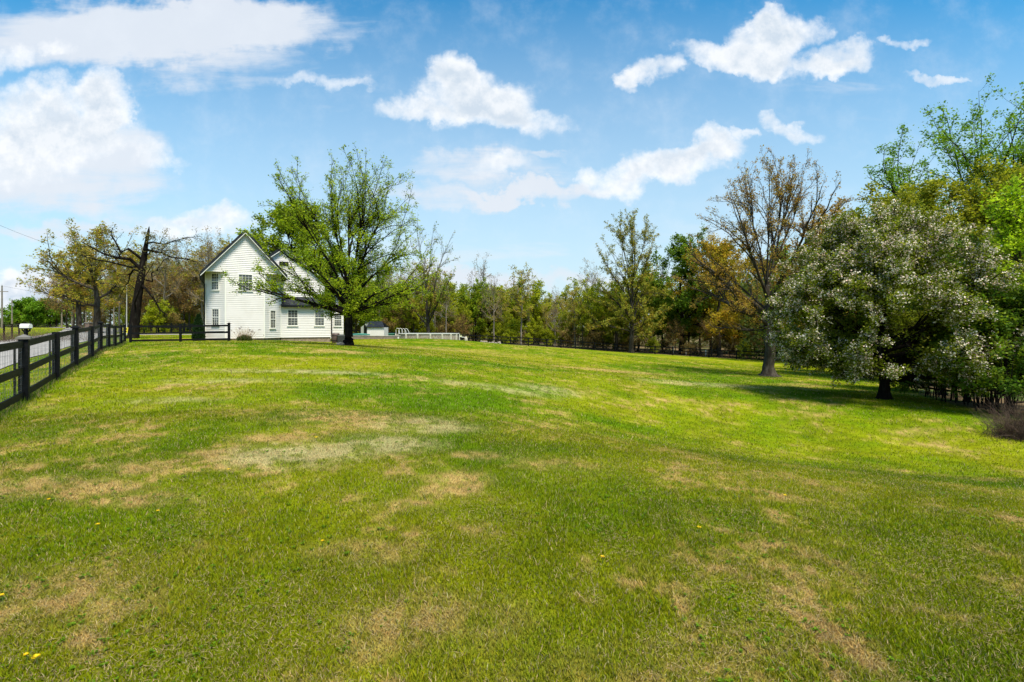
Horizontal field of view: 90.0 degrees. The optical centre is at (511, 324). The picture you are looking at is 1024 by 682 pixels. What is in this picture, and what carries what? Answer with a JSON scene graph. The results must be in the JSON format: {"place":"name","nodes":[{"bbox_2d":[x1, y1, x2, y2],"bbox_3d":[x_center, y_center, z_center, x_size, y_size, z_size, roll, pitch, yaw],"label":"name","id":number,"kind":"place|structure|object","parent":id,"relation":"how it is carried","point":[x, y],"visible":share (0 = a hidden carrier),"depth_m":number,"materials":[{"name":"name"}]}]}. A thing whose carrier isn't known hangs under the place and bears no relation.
{"place":"outdoors","nodes":[
{"label":"outdoors","id":0,"kind":"place"},
{"bbox_2d":[0,327,117,368],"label":"road","id":1,"kind":"structure","parent":0,"point":[38,347],"depth_m":31.03,"materials":[{"name":"grey asphalt"}]},
{"bbox_2d":[0,341,129,421],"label":"grass","id":2,"kind":"structure","parent":0,"point":[69,372],"depth_m":12.77,"materials":[{"name":"green plant"}]},
{"bbox_2d":[0,325,1023,681],"bbox_3d":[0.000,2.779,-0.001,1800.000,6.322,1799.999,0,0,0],"label":"ground","id":3,"kind":"structure","parent":0,"point":[832,427],"depth_m":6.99,"materials":[{"name":"green plant"}]},
{"bbox_2d":[0,304,31,325],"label":"green tree","id":4,"kind":"object","parent":3,"relation":"on","point":[8,319],"visible":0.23,"depth_m":123.57,"materials":[{"name":"green plant"}]},
{"bbox_2d":[3,296,65,326],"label":"green tree","id":5,"kind":"object","parent":3,"relation":"on","point":[28,309],"visible":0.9,"depth_m":113.69,"materials":[{"name":"green plant"}]},
{"bbox_2d":[21,299,75,327],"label":"green tree","id":6,"kind":"object","parent":3,"relation":"on","point":[58,319],"visible":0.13,"depth_m":120.27,"materials":[{"name":"green plant"}]},
{"bbox_2d":[0,320,112,342],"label":"roadside weeds","id":7,"kind":"object","parent":3,"relation":"on","point":[13,334],"visible":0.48,"depth_m":40.39,"materials":[{"name":"green plant"}]},
{"bbox_2d":[0,321,125,410],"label":"roadside fence","id":8,"kind":"object","parent":3,"relation":"on","point":[22,345],"visible":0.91,"depth_m":13.12,"materials":[{"name":"black paint"}]},
{"bbox_2d":[37,271,88,327],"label":"bare tree","id":9,"kind":"object","parent":3,"relation":"on","point":[60,309],"visible":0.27,"depth_m":89.84,"materials":[{"name":"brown plant"}]},
{"bbox_2d":[26,240,110,327],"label":"roadside oak","id":10,"kind":"object","parent":3,"relation":"on","point":[73,275],"visible":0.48,"depth_m":73.21,"materials":[{"name":"green plant"}]},
{"bbox_2d":[43,274,101,325],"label":"bare tree","id":11,"kind":"object","parent":3,"relation":"on","point":[55,306],"visible":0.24,"depth_m":89.00,"materials":[{"name":"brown plant"}]},
{"bbox_2d":[16,218,142,332],"bbox_3d":[-49.688,-5.512,60.291,11.852,13.633,11.761,0,0,-19],"label":"roadside oak","id":12,"kind":"object","parent":3,"relation":"on","point":[95,301],"visible":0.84,"depth_m":58.91,"materials":[{"name":"green plant"}]},
{"bbox_2d":[99,253,131,331],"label":"bare tree","id":13,"kind":"object","parent":3,"relation":"on","point":[119,322],"visible":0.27,"depth_m":68.56,"materials":[{"name":"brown plant"}]},
{"bbox_2d":[107,243,145,324],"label":"slender tree","id":14,"kind":"object","parent":3,"relation":"on","point":[128,298],"visible":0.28,"depth_m":66.59,"materials":[{"name":"brown plant"}]},
{"bbox_2d":[53,305,199,328],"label":"woodland","id":15,"kind":"object","parent":3,"relation":"on","point":[89,315],"visible":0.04,"depth_m":131.56,"materials":[{"name":"green plant"}]},
{"bbox_2d":[110,269,163,316],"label":"bare tree","id":16,"kind":"object","parent":3,"relation":"on","point":[129,307],"visible":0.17,"depth_m":69.90,"materials":[{"name":"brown plant"}]},
{"bbox_2d":[67,222,209,338],"bbox_3d":[-33.590,-3.752,45.848,11.196,10.605,4.968,0,0,0],"label":"broken tree","id":17,"kind":"object","parent":3,"relation":"on","point":[135,312],"visible":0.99,"depth_m":45.88,"materials":[{"name":"brown plant"}]},
{"bbox_2d":[122,272,176,331],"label":"bare tree","id":18,"kind":"object","parent":3,"relation":"on","point":[145,303],"visible":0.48,"depth_m":68.96,"materials":[{"name":"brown plant"}]},
{"bbox_2d":[140,299,174,331],"bbox_3d":[-45.123,-1.053,65.074,3.518,4.589,3.918,0,0,43],"label":"understory shrub","id":19,"kind":"object","parent":3,"relation":"on","point":[150,315],"visible":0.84,"depth_m":64.58,"materials":[{"name":"green plant"}]},
{"bbox_2d":[134,227,185,331],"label":"bare tree","id":20,"kind":"object","parent":3,"relation":"on","point":[164,279],"visible":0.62,"depth_m":66.45,"materials":[{"name":"brown plant"}]},
{"bbox_2d":[157,310,183,331],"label":"understory shrub","id":21,"kind":"object","parent":3,"relation":"on","point":[173,317],"visible":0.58,"depth_m":66.34,"materials":[{"name":"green plant"}]},
{"bbox_2d":[129,323,230,342],"bbox_3d":[-24.548,0.656,38.112,6.657,1.665,0.636,0,0,-14],"label":"house fence","id":22,"kind":"object","parent":3,"relation":"on","point":[180,332],"visible":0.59,"depth_m":38.23,"materials":[{"name":"black paint"}]},
{"bbox_2d":[156,252,203,331],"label":"bare tree","id":23,"kind":"object","parent":3,"relation":"on","point":[182,292],"visible":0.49,"depth_m":70.29,"materials":[{"name":"brown plant"}]},
{"bbox_2d":[162,234,197,330],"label":"bare tree","id":24,"kind":"object","parent":3,"relation":"on","point":[179,255],"visible":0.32,"depth_m":77.50,"materials":[{"name":"brown plant"}]},
{"bbox_2d":[157,266,203,331],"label":"bare tree","id":25,"kind":"object","parent":3,"relation":"on","point":[192,306],"visible":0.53,"depth_m":70.55,"materials":[{"name":"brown plant"}]},
{"bbox_2d":[180,242,210,319],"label":"slender tree","id":26,"kind":"object","parent":3,"relation":"on","point":[196,283],"visible":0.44,"depth_m":68.78,"materials":[{"name":"brown plant"}]},
{"bbox_2d":[191,314,205,340],"bbox_3d":[-24.483,0.242,40.008,1.045,2.221,1.043,0,0,0],"label":"evergreen shrub","id":27,"kind":"object","parent":3,"relation":"on","point":[198,320],"visible":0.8,"depth_m":39.78,"materials":[{"name":"green plant"}]},
{"bbox_2d":[185,239,220,304],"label":"bare tree","id":28,"kind":"object","parent":3,"relation":"on","point":[191,293],"visible":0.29,"depth_m":67.73,"materials":[{"name":"brown plant"}]},
{"bbox_2d":[188,226,225,301],"bbox_3d":[-37.726,-5.681,64.438,4.946,14.106,5.019,0,0,-22],"label":"bare tree","id":29,"kind":"object","parent":3,"relation":"on","point":[208,253],"visible":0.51,"depth_m":63.72,"materials":[{"name":"brown plant"}]},
{"bbox_2d":[230,326,263,340],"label":"ornamental grass","id":30,"kind":"object","parent":3,"relation":"on","point":[244,337],"depth_m":39.09,"materials":[{"name":"beige"}]},
{"bbox_2d":[199,230,344,341],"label":"white house","id":31,"kind":"structure","parent":3,"relation":"on","point":[289,320],"depth_m":41.04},
{"bbox_2d":[210,273,219,290],"bbox_3d":[-23.321,-3.371,40.219,0.830,1.388,0.100,0,0,16],"label":"window","id":32,"kind":"structure","parent":31,"relation":"in","point":[215,277],"depth_m":40.24,"materials":[{"name":"white glass"}]},
{"bbox_2d":[212,308,219,324],"bbox_3d":[-23.279,-0.600,40.219,0.730,1.348,0.075,0,0,16],"label":"window","id":33,"kind":"structure","parent":31,"relation":"in","point":[215,312],"depth_m":40.21,"materials":[{"name":"white"}]},
{"bbox_2d":[238,274,252,291],"bbox_3d":[-21.156,-3.338,40.649,1.090,1.382,0.100,0,0,-30],"label":"window","id":34,"kind":"structure","parent":31,"relation":"in","point":[248,276],"depth_m":40.65,"materials":[{"name":"white glass"}]},
{"bbox_2d":[287,310,297,325],"bbox_3d":[-18.718,-0.598,43.722,0.850,1.391,0.075,0,0,-30],"label":"window","id":35,"kind":"structure","parent":31,"relation":"in","point":[292,315],"depth_m":43.72,"materials":[{"name":"white"}]},
{"bbox_2d":[314,310,324,325],"bbox_3d":[-16.844,-0.613,44.804,0.830,1.423,0.075,0,0,-30],"label":"window","id":36,"kind":"structure","parent":31,"relation":"in","point":[318,320],"depth_m":44.81,"materials":[{"name":"white"}]},
{"bbox_2d":[235,196,352,277],"bbox_3d":[-23.118,-6.029,56.203,12.364,15.466,11.242,0,0,0],"label":"dense tree","id":37,"kind":"object","parent":3,"relation":"on","point":[281,225],"visible":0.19,"depth_m":54.36,"materials":[{"name":"green plant"}]},
{"bbox_2d":[220,141,438,345],"bbox_3d":[-10.664,-4.759,32.020,11.867,12.634,12.063,0,0,24],"label":"maple tree","id":38,"kind":"object","parent":3,"relation":"on","point":[359,267],"visible":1,"depth_m":30.72,"materials":[{"name":"green plant"}]},
{"bbox_2d":[354,274,392,326],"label":"leafy tree","id":39,"kind":"object","parent":3,"relation":"on","point":[360,322],"visible":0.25,"depth_m":87.28,"materials":[{"name":"green plant"}]},
{"bbox_2d":[361,321,388,335],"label":"garden shed","id":40,"kind":"structure","parent":3,"relation":"on","point":[378,328],"depth_m":76.04,"materials":[{"name":"white wood"}]},
{"bbox_2d":[352,336,400,338],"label":"retaining wall","id":41,"kind":"structure","parent":3,"relation":"on","point":[374,337],"depth_m":70.00,"materials":[{"name":"concrete"}]},
{"bbox_2d":[377,281,404,324],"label":"leafy tree","id":42,"kind":"object","parent":3,"relation":"on","point":[394,314],"visible":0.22,"depth_m":96.07,"materials":[{"name":"green plant"}]},
{"bbox_2d":[391,296,423,332],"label":"bare tree","id":43,"kind":"object","parent":3,"relation":"on","point":[400,321],"visible":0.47,"depth_m":88.87,"materials":[{"name":"green plant"}]},
{"bbox_2d":[400,293,425,332],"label":"slender tree","id":44,"kind":"object","parent":3,"relation":"on","point":[412,321],"visible":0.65,"depth_m":88.00,"materials":[{"name":"green plant"}]},
{"bbox_2d":[404,313,426,332],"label":"understory shrub","id":45,"kind":"object","parent":3,"relation":"on","point":[418,329],"visible":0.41,"depth_m":89.75,"materials":[{"name":"green plant"}]},
{"bbox_2d":[403,260,435,332],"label":"slender tree","id":46,"kind":"object","parent":3,"relation":"on","point":[430,282],"visible":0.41,"depth_m":90.07,"materials":[{"name":"green plant"}]},
{"bbox_2d":[392,219,458,332],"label":"sparse tree","id":47,"kind":"object","parent":3,"relation":"on","point":[435,300],"visible":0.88,"depth_m":85.70,"materials":[{"name":"green plant"}]},
{"bbox_2d":[397,333,458,339],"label":"fence","id":48,"kind":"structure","parent":3,"relation":"on","point":[452,336],"depth_m":72.55,"materials":[{"name":"white plastic"}]},
{"bbox_2d":[433,318,452,332],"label":"understory shrub","id":49,"kind":"object","parent":3,"relation":"on","point":[440,326],"visible":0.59,"depth_m":88.85,"materials":[{"name":"green plant"}]},
{"bbox_2d":[435,270,458,332],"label":"bare tree","id":50,"kind":"object","parent":3,"relation":"on","point":[451,312],"visible":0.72,"depth_m":87.91,"materials":[{"name":"green plant"}]},
{"bbox_2d":[442,304,459,332],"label":"slender tree","id":51,"kind":"object","parent":3,"relation":"on","point":[454,314],"visible":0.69,"depth_m":90.23,"materials":[{"name":"green plant"}]},
{"bbox_2d":[436,279,478,323],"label":"leafy tree","id":52,"kind":"object","parent":3,"relation":"on","point":[452,295],"visible":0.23,"depth_m":97.82,"materials":[{"name":"green plant"}]},
{"bbox_2d":[453,312,473,334],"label":"bare tree","id":53,"kind":"object","parent":3,"relation":"on","point":[459,322],"visible":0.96,"depth_m":88.19,"materials":[{"name":"green plant"}]},
{"bbox_2d":[456,303,473,329],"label":"slender tree","id":54,"kind":"object","parent":3,"relation":"on","point":[464,310],"visible":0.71,"depth_m":91.63,"materials":[{"name":"green plant"}]},
{"bbox_2d":[456,277,493,340],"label":"leafy tree","id":55,"kind":"object","parent":3,"relation":"on","point":[472,301],"visible":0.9,"depth_m":93.13,"materials":[{"name":"green plant"}]},
{"bbox_2d":[467,252,494,317],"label":"bare tree","id":56,"kind":"object","parent":3,"relation":"on","point":[483,272],"visible":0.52,"depth_m":97.45,"materials":[{"name":"green plant"}]},
{"bbox_2d":[479,282,504,341],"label":"leafy tree","id":57,"kind":"object","parent":3,"relation":"on","point":[491,322],"visible":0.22,"depth_m":101.58,"materials":[{"name":"green plant"}]},
{"bbox_2d":[480,272,506,341],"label":"bare tree","id":58,"kind":"object","parent":3,"relation":"on","point":[493,291],"visible":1,"depth_m":90.32,"materials":[{"name":"green plant"}]},
{"bbox_2d":[490,289,510,341],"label":"slender tree","id":59,"kind":"object","parent":3,"relation":"on","point":[505,305],"visible":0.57,"depth_m":95.40,"materials":[{"name":"green plant"}]},
{"bbox_2d":[497,285,521,328],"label":"slender tree","id":60,"kind":"object","parent":3,"relation":"on","point":[505,291],"visible":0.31,"depth_m":101.27,"materials":[{"name":"green plant"}]},
{"bbox_2d":[0,393,1023,681],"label":"dead thatch","id":61,"kind":"object","parent":3,"relation":"on","point":[502,557],"visible":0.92,"depth_m":3.05,"materials":[{"name":"beige plant"}]},
{"bbox_2d":[502,319,523,342],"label":"understory shrub","id":62,"kind":"object","parent":3,"relation":"on","point":[513,324],"visible":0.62,"depth_m":91.78,"materials":[{"name":"green plant"}]},
{"bbox_2d":[504,262,535,343],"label":"slender tree","id":63,"kind":"object","parent":3,"relation":"on","point":[516,295],"visible":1,"depth_m":88.28,"materials":[{"name":"green plant"}]},
{"bbox_2d":[522,316,542,344],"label":"leafy tree","id":64,"kind":"object","parent":3,"relation":"on","point":[535,327],"visible":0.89,"depth_m":96.51,"materials":[{"name":"green plant"}]},
{"bbox_2d":[509,276,559,343],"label":"leafy tree","id":65,"kind":"object","parent":3,"relation":"on","point":[535,298],"visible":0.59,"depth_m":100.26,"materials":[{"name":"green plant"}]},
{"bbox_2d":[338,286,736,347],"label":"woodland","id":66,"kind":"object","parent":3,"relation":"on","point":[658,337],"visible":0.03,"depth_m":126.74,"materials":[{"name":"green plant"}]},
{"bbox_2d":[542,322,560,346],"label":"understory shrub","id":67,"kind":"object","parent":3,"relation":"on","point":[552,334],"visible":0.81,"depth_m":91.39,"materials":[{"name":"green plant"}]},
{"bbox_2d":[554,307,572,345],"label":"slender tree","id":68,"kind":"object","parent":3,"relation":"on","point":[563,317],"visible":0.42,"depth_m":92.55,"materials":[{"name":"green plant"}]},
{"bbox_2d":[557,322,585,346],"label":"understory shrub","id":69,"kind":"object","parent":3,"relation":"on","point":[570,336],"visible":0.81,"depth_m":90.18,"materials":[{"name":"green plant"}]},
{"bbox_2d":[353,330,795,361],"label":"back fence","id":70,"kind":"object","parent":3,"relation":"on","point":[614,347],"visible":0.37,"depth_m":81.40,"materials":[{"name":"black paint"}]},
{"bbox_2d":[564,286,587,346],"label":"slender tree","id":71,"kind":"object","parent":3,"relation":"on","point":[571,299],"visible":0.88,"depth_m":89.48,"materials":[{"name":"green plant"}]},
{"bbox_2d":[557,273,594,345],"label":"slender tree","id":72,"kind":"object","parent":3,"relation":"on","point":[565,293],"visible":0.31,"depth_m":109.79,"materials":[{"name":"green plant"}]},
{"bbox_2d":[569,300,591,348],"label":"slender tree","id":73,"kind":"object","parent":3,"relation":"on","point":[584,321],"visible":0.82,"depth_m":88.93,"materials":[{"name":"green plant"}]},
{"bbox_2d":[574,279,607,349],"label":"slender tree","id":74,"kind":"object","parent":3,"relation":"on","point":[598,309],"visible":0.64,"depth_m":88.80,"materials":[{"name":"green plant"}]},
{"bbox_2d":[577,258,605,346],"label":"bare tree","id":75,"kind":"object","parent":3,"relation":"on","point":[594,278],"visible":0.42,"depth_m":97.75,"materials":[{"name":"green plant"}]},
{"bbox_2d":[579,327,607,347],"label":"understory shrub","id":76,"kind":"object","parent":3,"relation":"on","point":[591,335],"visible":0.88,"depth_m":88.74,"materials":[{"name":"green plant"}]},
{"bbox_2d":[601,287,629,349],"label":"slender tree","id":77,"kind":"object","parent":3,"relation":"on","point":[608,315],"visible":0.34,"depth_m":88.24,"materials":[{"name":"green plant"}]},
{"bbox_2d":[592,278,644,349],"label":"leafy tree","id":78,"kind":"object","parent":3,"relation":"on","point":[608,339],"visible":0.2,"depth_m":91.92,"materials":[{"name":"green plant"}]},
{"bbox_2d":[582,208,676,352],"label":"tulip tree","id":79,"kind":"object","parent":3,"relation":"on","point":[628,269],"visible":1,"depth_m":83.44,"materials":[{"name":"green plant"}]},
{"bbox_2d":[615,260,662,350],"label":"slender tree","id":80,"kind":"object","parent":3,"relation":"on","point":[645,296],"visible":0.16,"depth_m":93.69,"materials":[{"name":"green plant"}]},
{"bbox_2d":[645,336,660,353],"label":"understory shrub","id":81,"kind":"object","parent":3,"relation":"on","point":[653,342],"visible":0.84,"depth_m":86.28,"materials":[{"name":"green plant"}]},
{"bbox_2d":[638,282,676,351],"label":"leafy tree","id":82,"kind":"object","parent":3,"relation":"on","point":[664,320],"visible":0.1,"depth_m":97.92,"materials":[{"name":"green plant"}]},
{"bbox_2d":[663,315,686,353],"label":"bare tree","id":83,"kind":"object","parent":3,"relation":"on","point":[677,328],"visible":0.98,"depth_m":85.02,"materials":[{"name":"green plant"}]},
{"bbox_2d":[638,223,722,353],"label":"dark leafy tree","id":84,"kind":"object","parent":3,"relation":"on","point":[681,302],"visible":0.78,"depth_m":86.83,"materials":[{"name":"green plant"}]},
{"bbox_2d":[660,282,716,342],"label":"leafy tree","id":85,"kind":"object","parent":3,"relation":"on","point":[693,336],"visible":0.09,"depth_m":94.25,"materials":[{"name":"green plant"}]},
{"bbox_2d":[684,276,722,354],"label":"slender tree","id":86,"kind":"object","parent":3,"relation":"on","point":[693,314],"visible":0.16,"depth_m":89.37,"materials":[{"name":"green plant"}]},
{"bbox_2d":[696,312,726,355],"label":"bare tree","id":87,"kind":"object","parent":3,"relation":"on","point":[707,335],"visible":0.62,"depth_m":82.14,"materials":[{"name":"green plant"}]},
{"bbox_2d":[664,230,768,356],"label":"golden oak","id":88,"kind":"object","parent":3,"relation":"on","point":[723,251],"visible":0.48,"depth_m":82.23,"materials":[{"name":"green plant"}]},
{"bbox_2d":[721,337,739,355],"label":"understory shrub","id":89,"kind":"object","parent":3,"relation":"on","point":[730,347],"visible":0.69,"depth_m":86.32,"materials":[{"name":"green plant"}]},
{"bbox_2d":[737,239,798,355],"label":"green tree","id":90,"kind":"object","parent":3,"relation":"on","point":[774,270],"visible":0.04,"depth_m":90.61,"materials":[{"name":"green plant"}]},
{"bbox_2d":[671,144,865,376],"bbox_3d":[17.226,-4.210,33.810,12.607,15.744,11.551,0,0,0],"label":"oak tree","id":91,"kind":"object","parent":3,"relation":"on","point":[742,303],"visible":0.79,"depth_m":33.41,"materials":[{"name":"brown plant"}]},
{"bbox_2d":[737,270,875,360],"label":"woodland","id":92,"kind":"object","parent":3,"relation":"on","point":[748,335],"visible":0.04,"depth_m":75.07,"materials":[{"name":"green plant"}]},
{"bbox_2d":[762,195,851,364],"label":"golden oak","id":93,"kind":"object","parent":3,"relation":"on","point":[820,208],"visible":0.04,"depth_m":66.01,"materials":[{"name":"green plant"}]},
{"bbox_2d":[756,197,1023,400],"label":"crab apple tree","id":94,"kind":"object","parent":3,"relation":"on","point":[878,271],"visible":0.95,"depth_m":17.33,"materials":[{"name":"green plant"}]},
{"bbox_2d":[852,230,1003,396],"bbox_3d":[19.952,-0.459,24.261,6.525,8.102,6.518,0,0,-40],"label":"tree","id":95,"kind":"object","parent":3,"relation":"on","point":[961,240],"depth_m":23.48,"materials":[{"name":"green plant"}]},
{"bbox_2d":[843,172,1014,372],"bbox_3d":[26.423,-2.923,33.590,11.445,14.139,12.630,0,0,0],"label":"olive tree","id":96,"kind":"object","parent":3,"relation":"on","point":[927,192],"visible":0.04,"depth_m":32.30,"materials":[{"name":"green plant"}]},
{"bbox_2d":[860,73,1023,217],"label":"tall maple","id":97,"kind":"object","parent":3,"relation":"on","point":[891,175],"visible":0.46,"depth_m":40.67,"materials":[{"name":"green plant"}]},
{"bbox_2d":[888,237,1023,401],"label":"tree","id":98,"kind":"object","parent":3,"relation":"on","point":[904,387],"visible":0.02,"depth_m":20.36,"materials":[{"name":"green plant"}]},
{"bbox_2d":[909,272,1023,413],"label":"tree","id":99,"kind":"object","parent":3,"relation":"on","point":[1006,327],"visible":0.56,"depth_m":15.88,"materials":[{"name":"green plant"}]},
{"bbox_2d":[922,154,1023,388],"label":"olive tree","id":100,"kind":"object","parent":3,"relation":"on","point":[969,211],"visible":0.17,"depth_m":31.54,"materials":[{"name":"green plant"}]},
{"bbox_2d":[925,334,1021,418],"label":"thicket stems","id":101,"kind":"object","parent":3,"relation":"on","point":[996,397],"visible":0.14,"depth_m":17.27,"materials":[{"name":"brown plant"}]},
{"bbox_2d":[941,173,1023,409],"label":"lime green tree","id":102,"kind":"object","parent":3,"relation":"on","point":[1010,216],"visible":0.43,"depth_m":17.64,"materials":[{"name":"green plant"}]},
{"bbox_2d":[964,391,1023,442],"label":"brush heap","id":103,"kind":"object","parent":3,"relation":"on","point":[1014,429],"visible":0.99,"depth_m":12.94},
{"bbox_2d":[0,0,1023,326],"label":"sky","id":104,"kind":"structure","parent":0,"point":[522,126],"materials":[{"name":"blue"}]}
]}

